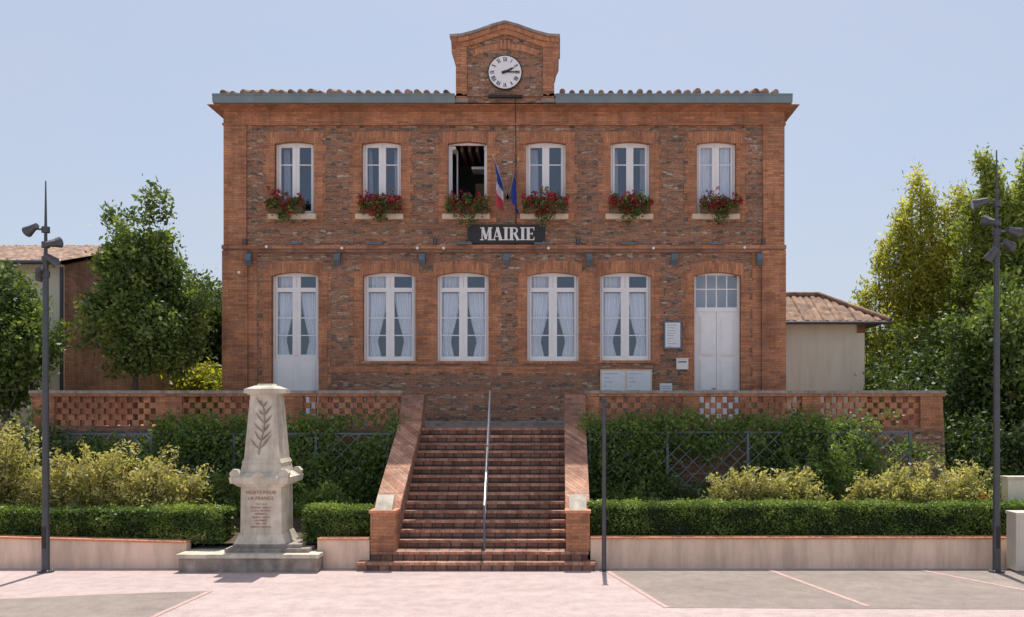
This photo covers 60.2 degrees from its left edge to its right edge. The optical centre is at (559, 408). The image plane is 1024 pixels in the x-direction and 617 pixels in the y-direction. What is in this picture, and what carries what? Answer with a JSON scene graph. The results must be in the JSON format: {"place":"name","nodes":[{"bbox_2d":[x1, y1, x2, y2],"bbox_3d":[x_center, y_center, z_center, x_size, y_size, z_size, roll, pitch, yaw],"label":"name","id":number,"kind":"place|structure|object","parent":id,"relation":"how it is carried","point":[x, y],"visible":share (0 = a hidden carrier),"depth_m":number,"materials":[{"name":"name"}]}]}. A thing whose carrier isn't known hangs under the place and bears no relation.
{"place":"outdoors","nodes":[
{"label":"outdoors","id":0,"kind":"place"},
{"bbox_2d":[0,245,195,502],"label":"brick neighbour house","id":1,"kind":"structure","parent":0,"point":[72,277],"depth_m":26.93,"materials":[{"name":"brown brick"}]},
{"bbox_2d":[192,512,590,542],"bbox_3d":[0.000,2.730,20.650,80.000,0.300,3.740,0,0,0],"label":"planting bed","id":2,"kind":"object","parent":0,"point":[297,523],"visible":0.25,"depth_m":20.13,"materials":[{"name":"soil"}]},
{"bbox_2d":[0,415,41,505],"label":"variegated shrub","id":3,"kind":"object","parent":2,"relation":"on","point":[22,455],"visible":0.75,"depth_m":19.89,"materials":[{"name":"green plant"}]},
{"bbox_2d":[0,451,104,508],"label":"variegated shrub","id":4,"kind":"object","parent":2,"relation":"on","point":[57,495],"visible":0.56,"depth_m":19.88,"materials":[{"name":"yellow plant"}]},
{"bbox_2d":[0,398,106,504],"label":"dark garden shrub","id":5,"kind":"object","parent":2,"relation":"on","point":[58,441],"visible":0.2,"depth_m":21.59,"materials":[{"name":"green plant"}]},
{"bbox_2d":[31,435,153,506],"bbox_3d":[-10.496,1.815,20.082,2.792,2.422,1.511,0,0,0],"label":"variegated shrub","id":6,"kind":"object","parent":2,"relation":"on","point":[95,491],"visible":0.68,"depth_m":19.84,"materials":[{"name":"green plant"}]},
{"bbox_2d":[0,500,237,545],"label":"box hedge","id":7,"kind":"object","parent":2,"relation":"on","point":[214,521],"visible":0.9,"depth_m":18.91,"materials":[{"name":"green plant"}]},
{"bbox_2d":[63,428,180,505],"bbox_3d":[-10.989,1.702,21.812,3.059,2.423,1.183,0,0,0],"label":"variegated shrub","id":8,"kind":"object","parent":2,"relation":"on","point":[94,446],"visible":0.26,"depth_m":21.66,"materials":[{"name":"green plant"}]},
{"bbox_2d":[94,442,190,506],"bbox_3d":[-9.452,1.911,20.112,2.445,2.267,1.628,0,0,0],"label":"variegated shrub","id":9,"kind":"object","parent":2,"relation":"on","point":[144,480],"visible":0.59,"depth_m":19.92,"materials":[{"name":"yellow plant"}]},
{"bbox_2d":[135,460,216,506],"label":"variegated shrub","id":10,"kind":"object","parent":2,"relation":"on","point":[188,484],"visible":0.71,"depth_m":19.89,"materials":[{"name":"green plant"}]},
{"bbox_2d":[164,529,211,543],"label":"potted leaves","id":11,"kind":"object","parent":2,"relation":"on","point":[185,536],"visible":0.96,"depth_m":18.84,"materials":[{"name":"green plant"}]},
{"bbox_2d":[197,469,240,522],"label":"tall green shrub","id":12,"kind":"object","parent":2,"relation":"on","point":[225,488],"visible":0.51,"depth_m":20.41,"materials":[{"name":"green plant"}]},
{"bbox_2d":[67,432,393,515],"bbox_3d":[-8.081,1.633,21.650,8.018,2.095,0.075,0,0,0],"label":"metal trellis","id":13,"kind":"object","parent":2,"relation":"on","point":[234,444],"visible":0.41,"depth_m":21.62,"materials":[{"name":"paint"}]},
{"bbox_2d":[143,402,408,518],"bbox_3d":[-6.926,1.454,21.803,6.598,3.194,1.337,0,0,0],"label":"climbing vine","id":14,"kind":"object","parent":13,"relation":"attached to","point":[354,483],"visible":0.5,"depth_m":21.58,"materials":[{"name":"green plant"}]},
{"bbox_2d":[293,475,358,519],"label":"tall green shrub","id":15,"kind":"object","parent":2,"relation":"on","point":[334,494],"visible":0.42,"depth_m":20.39,"materials":[{"name":"green plant"}]},
{"bbox_2d":[301,501,375,543],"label":"box hedge","id":16,"kind":"object","parent":2,"relation":"on","point":[322,518],"visible":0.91,"depth_m":18.91,"materials":[{"name":"green plant"}]},
{"bbox_2d":[570,402,681,501],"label":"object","id":17,"kind":"object","parent":2,"relation":"on","point":[634,425],"visible":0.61,"depth_m":21.57,"materials":[{"name":"green plant"}]},
{"bbox_2d":[589,478,664,501],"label":"tall green shrub","id":18,"kind":"object","parent":2,"relation":"on","point":[622,496],"visible":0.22,"depth_m":20.57,"materials":[{"name":"green plant"}]},
{"bbox_2d":[648,475,714,500],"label":"tall green shrub","id":19,"kind":"object","parent":2,"relation":"on","point":[697,491],"visible":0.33,"depth_m":20.92,"materials":[{"name":"green plant"}]},
{"bbox_2d":[701,463,773,501],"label":"variegated shrub","id":20,"kind":"object","parent":2,"relation":"on","point":[736,485],"visible":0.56,"depth_m":19.93,"materials":[{"name":"yellow plant"}]},
{"bbox_2d":[588,431,910,499],"bbox_3d":[4.667,1.617,21.650,7.918,2.127,0.075,0,0,0],"label":"metal trellis","id":21,"kind":"object","parent":2,"relation":"on","point":[748,449],"visible":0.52,"depth_m":21.62,"materials":[{"name":"paint"}]},
{"bbox_2d":[659,403,920,469],"bbox_3d":[5.595,0.679,21.849,6.557,1.637,1.291,0,0,0],"label":"climbing vine","id":22,"kind":"object","parent":21,"relation":"attached to","point":[811,424],"visible":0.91,"depth_m":21.60,"materials":[{"name":"green plant"}]},
{"bbox_2d":[653,433,944,499],"bbox_3d":[5.988,1.756,21.814,7.389,2.339,1.267,0,0,0],"label":"climbing vine","id":23,"kind":"object","parent":21,"relation":"attached to","point":[774,461],"visible":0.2,"depth_m":21.67,"materials":[{"name":"green plant"}]},
{"bbox_2d":[740,465,835,500],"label":"variegated shrub","id":24,"kind":"object","parent":2,"relation":"on","point":[783,488],"visible":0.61,"depth_m":19.91,"materials":[{"name":"yellow plant"}]},
{"bbox_2d":[586,496,1023,535],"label":"box hedge","id":25,"kind":"object","parent":2,"relation":"on","point":[778,516],"visible":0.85,"depth_m":18.93,"materials":[{"name":"green plant"}]},
{"bbox_2d":[774,440,836,500],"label":"tall green shrub","id":26,"kind":"object","parent":2,"relation":"on","point":[796,461],"visible":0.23,"depth_m":21.11,"materials":[{"name":"green plant"}]},
{"bbox_2d":[812,423,861,500],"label":"tall green shrub","id":27,"kind":"object","parent":2,"relation":"on","point":[836,476],"visible":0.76,"depth_m":20.70,"materials":[{"name":"green plant"}]},
{"bbox_2d":[841,471,897,502],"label":"variegated shrub","id":28,"kind":"object","parent":2,"relation":"on","point":[862,491],"visible":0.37,"depth_m":19.82,"materials":[{"name":"yellow plant"}]},
{"bbox_2d":[845,443,910,498],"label":"tall green shrub","id":29,"kind":"object","parent":2,"relation":"on","point":[878,465],"visible":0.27,"depth_m":21.35,"materials":[{"name":"green plant"}]},
{"bbox_2d":[859,455,951,502],"bbox_3d":[7.842,1.989,20.016,2.355,1.827,1.391,0,0,0],"label":"variegated shrub","id":30,"kind":"object","parent":2,"relation":"on","point":[901,489],"visible":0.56,"depth_m":19.82,"materials":[{"name":"yellow plant"}]},
{"bbox_2d":[894,456,992,502],"bbox_3d":[8.854,2.050,20.134,2.420,1.961,1.529,0,0,0],"label":"variegated shrub","id":31,"kind":"object","parent":2,"relation":"on","point":[963,488],"visible":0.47,"depth_m":19.80,"materials":[{"name":"yellow plant"}]},
{"bbox_2d":[939,464,1001,501],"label":"tall green shrub","id":32,"kind":"object","parent":2,"relation":"on","point":[987,484],"visible":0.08,"depth_m":20.95,"materials":[{"name":"green plant"}]},
{"bbox_2d":[1000,476,1023,501],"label":"cream gate pillar","id":33,"kind":"structure","parent":2,"relation":"on","point":[1013,487],"depth_m":19.80,"materials":[{"name":"concrete"}]},
{"bbox_2d":[28,390,945,504],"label":"brick terrace","id":34,"kind":"structure","parent":0,"point":[922,419],"depth_m":22.50,"materials":[{"name":"orange brick"}]},
{"bbox_2d":[0,568,1023,616],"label":"plaza pavement","id":35,"kind":"structure","parent":0,"point":[338,592],"depth_m":16.07,"materials":[{"name":"pink stone"}]},
{"bbox_2d":[22,181,63,573],"bbox_3d":[-10.628,-0.649,18.135,0.796,8.059,0.349,0,0,0],"label":"street lamp","id":36,"kind":"object","parent":35,"relation":"on","point":[43,276],"visible":1,"depth_m":18.10,"materials":[{"name":"grey metal"}]},
{"bbox_2d":[0,535,369,567],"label":"garden wall","id":37,"kind":"structure","parent":35,"relation":"on","point":[20,551],"depth_m":18.58,"materials":[{"name":"concrete"}]},
{"bbox_2d":[176,384,324,571],"bbox_3d":[-6.417,1.430,18.865,2.938,3.900,1.510,0,0,0],"label":"stone war memorial","id":38,"kind":"object","parent":35,"relation":"on","point":[266,477],"visible":1,"depth_m":18.55,"materials":[{"name":"stone"}]},
{"bbox_2d":[357,394,595,570],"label":"brick staircase","id":39,"kind":"structure","parent":35,"relation":"on","point":[426,513],"depth_m":20.02,"materials":[{"name":"brick"}]},
{"bbox_2d":[483,391,490,549],"bbox_3d":[-1.681,1.369,20.500,0.052,3.621,3.547,0,0,-3],"label":"stair handrail","id":40,"kind":"object","parent":39,"relation":"on","point":[486,460],"visible":0.91,"depth_m":20.02,"materials":[{"name":"grey metal"}]},
{"bbox_2d":[0,569,1023,616],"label":"asphalt parking area","id":41,"kind":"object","parent":35,"relation":"on","point":[896,588],"visible":1,"depth_m":16.05,"materials":[{"name":"grey asphalt"}]},
{"bbox_2d":[150,570,1023,616],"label":"parking bay lines","id":42,"kind":"object","parent":41,"relation":"on","point":[609,572],"visible":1,"depth_m":16.21,"materials":[{"name":"white paint"}]},
{"bbox_2d":[970,150,1022,573],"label":"street lamp","id":43,"kind":"object","parent":41,"relation":"on","point":[993,254],"visible":1,"depth_m":18.10,"materials":[{"name":"grey metal"}]},
{"bbox_2d":[1005,510,1023,572],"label":"utility cabinet","id":44,"kind":"object","parent":41,"relation":"on","point":[1014,540],"visible":1,"depth_m":18.12,"materials":[{"name":"white plastic"}]},
{"bbox_2d":[599,397,608,571],"bbox_3d":[0.922,1.580,18.300,0.220,3.600,0.220,0,0,0],"label":"metal post","id":45,"kind":"object","parent":35,"relation":"on","point":[604,403],"visible":1,"depth_m":18.26,"materials":[{"name":"grey metal"}]},
{"bbox_2d":[590,535,1006,567],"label":"garden wall","id":46,"kind":"structure","parent":35,"relation":"on","point":[796,551],"depth_m":18.58,"materials":[{"name":"concrete"}]},
{"bbox_2d":[0,0,1023,363],"label":"sky","id":47,"kind":"structure","parent":0,"point":[96,96],"materials":[{"name":"blue"}]},
{"bbox_2d":[191,419,974,548],"bbox_3d":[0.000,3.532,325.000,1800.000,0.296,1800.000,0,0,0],"label":"ground","id":48,"kind":"structure","parent":0,"point":[193,545],"depth_m":21.87,"materials":[{"name":"brown soil"}]},
{"bbox_2d":[0,258,77,441],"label":"garden tree","id":49,"kind":"object","parent":48,"relation":"on","point":[20,346],"visible":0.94,"depth_m":22.75,"materials":[{"name":"green plant"}]},
{"bbox_2d":[68,173,217,425],"bbox_3d":[-11.317,-2.973,24.278,3.756,6.952,3.290,0,0,0],"label":"linden tree","id":50,"kind":"object","parent":48,"relation":"on","point":[141,322],"visible":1,"depth_m":23.61,"materials":[{"name":"green plant"}]},
{"bbox_2d":[160,356,221,415],"bbox_3d":[-13.296,0.713,32.986,2.712,5.338,2.855,0,0,29],"label":"background tree","id":51,"kind":"object","parent":48,"relation":"on","point":[204,378],"visible":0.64,"depth_m":32.37,"materials":[{"name":"green plant"}]},
{"bbox_2d":[184,264,221,312],"bbox_3d":[-16.116,-1.444,39.056,5.263,9.652,5.748,0,0,-34],"label":"background tree","id":52,"kind":"object","parent":48,"relation":"on","point":[215,291],"visible":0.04,"depth_m":38.08,"materials":[{"name":"green plant"}]},
{"bbox_2d":[193,295,221,420],"bbox_3d":[-13.619,-0.613,35.040,3.330,7.993,3.370,0,0,0],"label":"background tree","id":53,"kind":"object","parent":48,"relation":"on","point":[216,340],"visible":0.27,"depth_m":34.52,"materials":[{"name":"green plant"}]},
{"bbox_2d":[207,20,799,425],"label":"brick town hall","id":54,"kind":"structure","parent":48,"relation":"on","point":[333,288],"depth_m":25.00,"materials":[{"name":"brick"}]},
{"bbox_2d":[264,186,307,221],"bbox_3d":[-7.679,-5.700,24.710,1.266,1.046,0.708,0,0,0],"label":"geranium window box","id":55,"kind":"object","parent":54,"relation":"attached to","point":[279,207],"visible":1,"depth_m":24.64,"materials":[{"name":"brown wood"}]},
{"bbox_2d":[356,188,402,222],"bbox_3d":[-5.015,-5.661,24.653,1.327,0.960,0.789,0,0,0],"label":"geranium window box","id":56,"kind":"object","parent":54,"relation":"attached to","point":[377,205],"visible":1,"depth_m":24.60,"materials":[{"name":"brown wood"}]},
{"bbox_2d":[443,190,491,225],"bbox_3d":[-2.585,-5.613,24.672,1.373,1.032,0.777,0,0,0],"label":"geranium window box","id":57,"kind":"object","parent":54,"relation":"attached to","point":[472,206],"visible":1,"depth_m":24.62,"materials":[{"name":"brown wood"}]},
{"bbox_2d":[492,154,508,212],"bbox_3d":[-1.643,-6.190,24.610,0.130,1.603,0.875,0,0,21],"label":"french flag","id":58,"kind":"object","parent":54,"relation":"attached to","point":[499,193],"visible":1,"depth_m":24.53,"materials":[{"name":"fabric"}]},
{"bbox_2d":[273,143,738,423],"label":"window frames and doors","id":59,"kind":"structure","parent":54,"relation":"in","point":[716,329],"depth_m":25.15,"materials":[{"name":"white paint"}]},
{"bbox_2d":[468,225,544,243],"bbox_3d":[-1.503,-4.920,24.931,2.195,0.526,0.099,0,0,0],"label":"mairie sign","id":60,"kind":"object","parent":54,"relation":"attached to","point":[504,234],"visible":1,"depth_m":24.89,"materials":[{"name":"metal"}]},
{"bbox_2d":[507,157,519,214],"bbox_3d":[-1.307,-6.165,24.609,0.394,1.470,0.782,0,0,0],"label":"european flag","id":61,"kind":"object","parent":54,"relation":"attached to","point":[513,196],"visible":1,"depth_m":24.44,"materials":[{"name":"fabric"}]},
{"bbox_2d":[521,186,569,226],"bbox_3d":[-0.422,-5.644,24.622,1.439,1.172,0.750,0,0,0],"label":"geranium window box","id":62,"kind":"object","parent":54,"relation":"attached to","point":[536,205],"visible":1,"depth_m":24.61,"materials":[{"name":"green plant"}]},
{"bbox_2d":[600,369,651,389],"bbox_3d":[1.880,-0.759,24.941,1.463,0.667,0.078,0,0,0],"label":"wide notice board","id":63,"kind":"object","parent":54,"relation":"attached to","point":[625,379],"visible":0.79,"depth_m":24.91,"materials":[{"name":"paper"}]},
{"bbox_2d":[608,190,653,226],"bbox_3d":[1.998,-5.580,24.680,1.295,1.036,0.692,0,0,0],"label":"geranium window box","id":64,"kind":"object","parent":54,"relation":"attached to","point":[632,206],"visible":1,"depth_m":24.61,"materials":[{"name":"green plant"}]},
{"bbox_2d":[660,383,671,389],"bbox_3d":[3.009,-0.583,24.957,0.352,0.241,0.045,0,0,0],"label":"wall plaque","id":65,"kind":"object","parent":54,"relation":"attached to","point":[665,386],"depth_m":24.94,"materials":[{"name":"paper"}]},
{"bbox_2d":[664,321,681,348],"bbox_3d":[3.194,-2.065,24.941,0.500,0.796,0.078,0,0,0],"label":"notice board","id":66,"kind":"object","parent":54,"relation":"attached to","point":[672,334],"visible":1,"depth_m":24.91,"materials":[{"name":"white paper"}]},
{"bbox_2d":[676,358,688,369],"bbox_3d":[3.463,-1.251,24.910,0.353,0.316,0.140,0,0,0],"label":"letter box","id":67,"kind":"object","parent":54,"relation":"attached to","point":[681,363],"visible":1,"depth_m":24.86,"materials":[{"name":"white metal"}]},
{"bbox_2d":[698,186,744,224],"bbox_3d":[4.507,-5.657,24.732,1.306,1.100,0.718,0,0,0],"label":"geranium window box","id":68,"kind":"object","parent":54,"relation":"attached to","point":[725,206],"visible":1,"depth_m":24.62,"materials":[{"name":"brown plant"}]},
{"bbox_2d":[786,320,881,423],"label":"walls","id":69,"kind":"structure","parent":48,"relation":"on","point":[825,356],"depth_m":28.00,"materials":[{"name":"beige paint"}]},
{"bbox_2d":[786,321,891,323],"bbox_3d":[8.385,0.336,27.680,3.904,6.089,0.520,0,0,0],"label":"gutter","id":70,"kind":"object","parent":69,"relation":"attached to","point":[838,322],"visible":0.3,"depth_m":27.43,"materials":[{"name":"grey metal"}]},
{"bbox_2d":[865,325,904,389],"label":"background shrub","id":71,"kind":"object","parent":48,"relation":"on","point":[869,355],"depth_m":33.53,"materials":[{"name":"green plant"}]},
{"bbox_2d":[849,161,972,469],"bbox_3d":[12.448,-2.680,30.904,5.116,12.125,3.956,0,0,0],"label":"tree","id":72,"kind":"object","parent":48,"relation":"on","point":[920,264],"visible":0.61,"depth_m":30.82,"materials":[{"name":"green plant"}]},
{"bbox_2d":[845,310,1023,474],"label":"laurel hedge","id":73,"kind":"object","parent":48,"relation":"on","point":[916,374],"visible":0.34,"depth_m":25.73,"materials":[{"name":"green plant"}]},
{"bbox_2d":[927,255,1023,475],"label":"garden tree","id":74,"kind":"object","parent":48,"relation":"on","point":[1012,331],"visible":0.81,"depth_m":24.48,"materials":[{"name":"green plant"}]},
{"bbox_2d":[932,145,1023,465],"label":"tree","id":75,"kind":"object","parent":48,"relation":"on","point":[979,241],"visible":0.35,"depth_m":28.95,"materials":[{"name":"green plant"}]},
{"bbox_2d":[944,402,1023,501],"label":"dark garden shrub","id":76,"kind":"object","parent":48,"relation":"on","point":[977,448],"visible":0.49,"depth_m":23.11,"materials":[{"name":"green plant"}]},
{"bbox_2d":[786,292,891,320],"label":"roof","id":77,"kind":"structure","parent":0,"point":[810,306],"depth_m":28.17,"materials":[{"name":"tile"}]}
]}

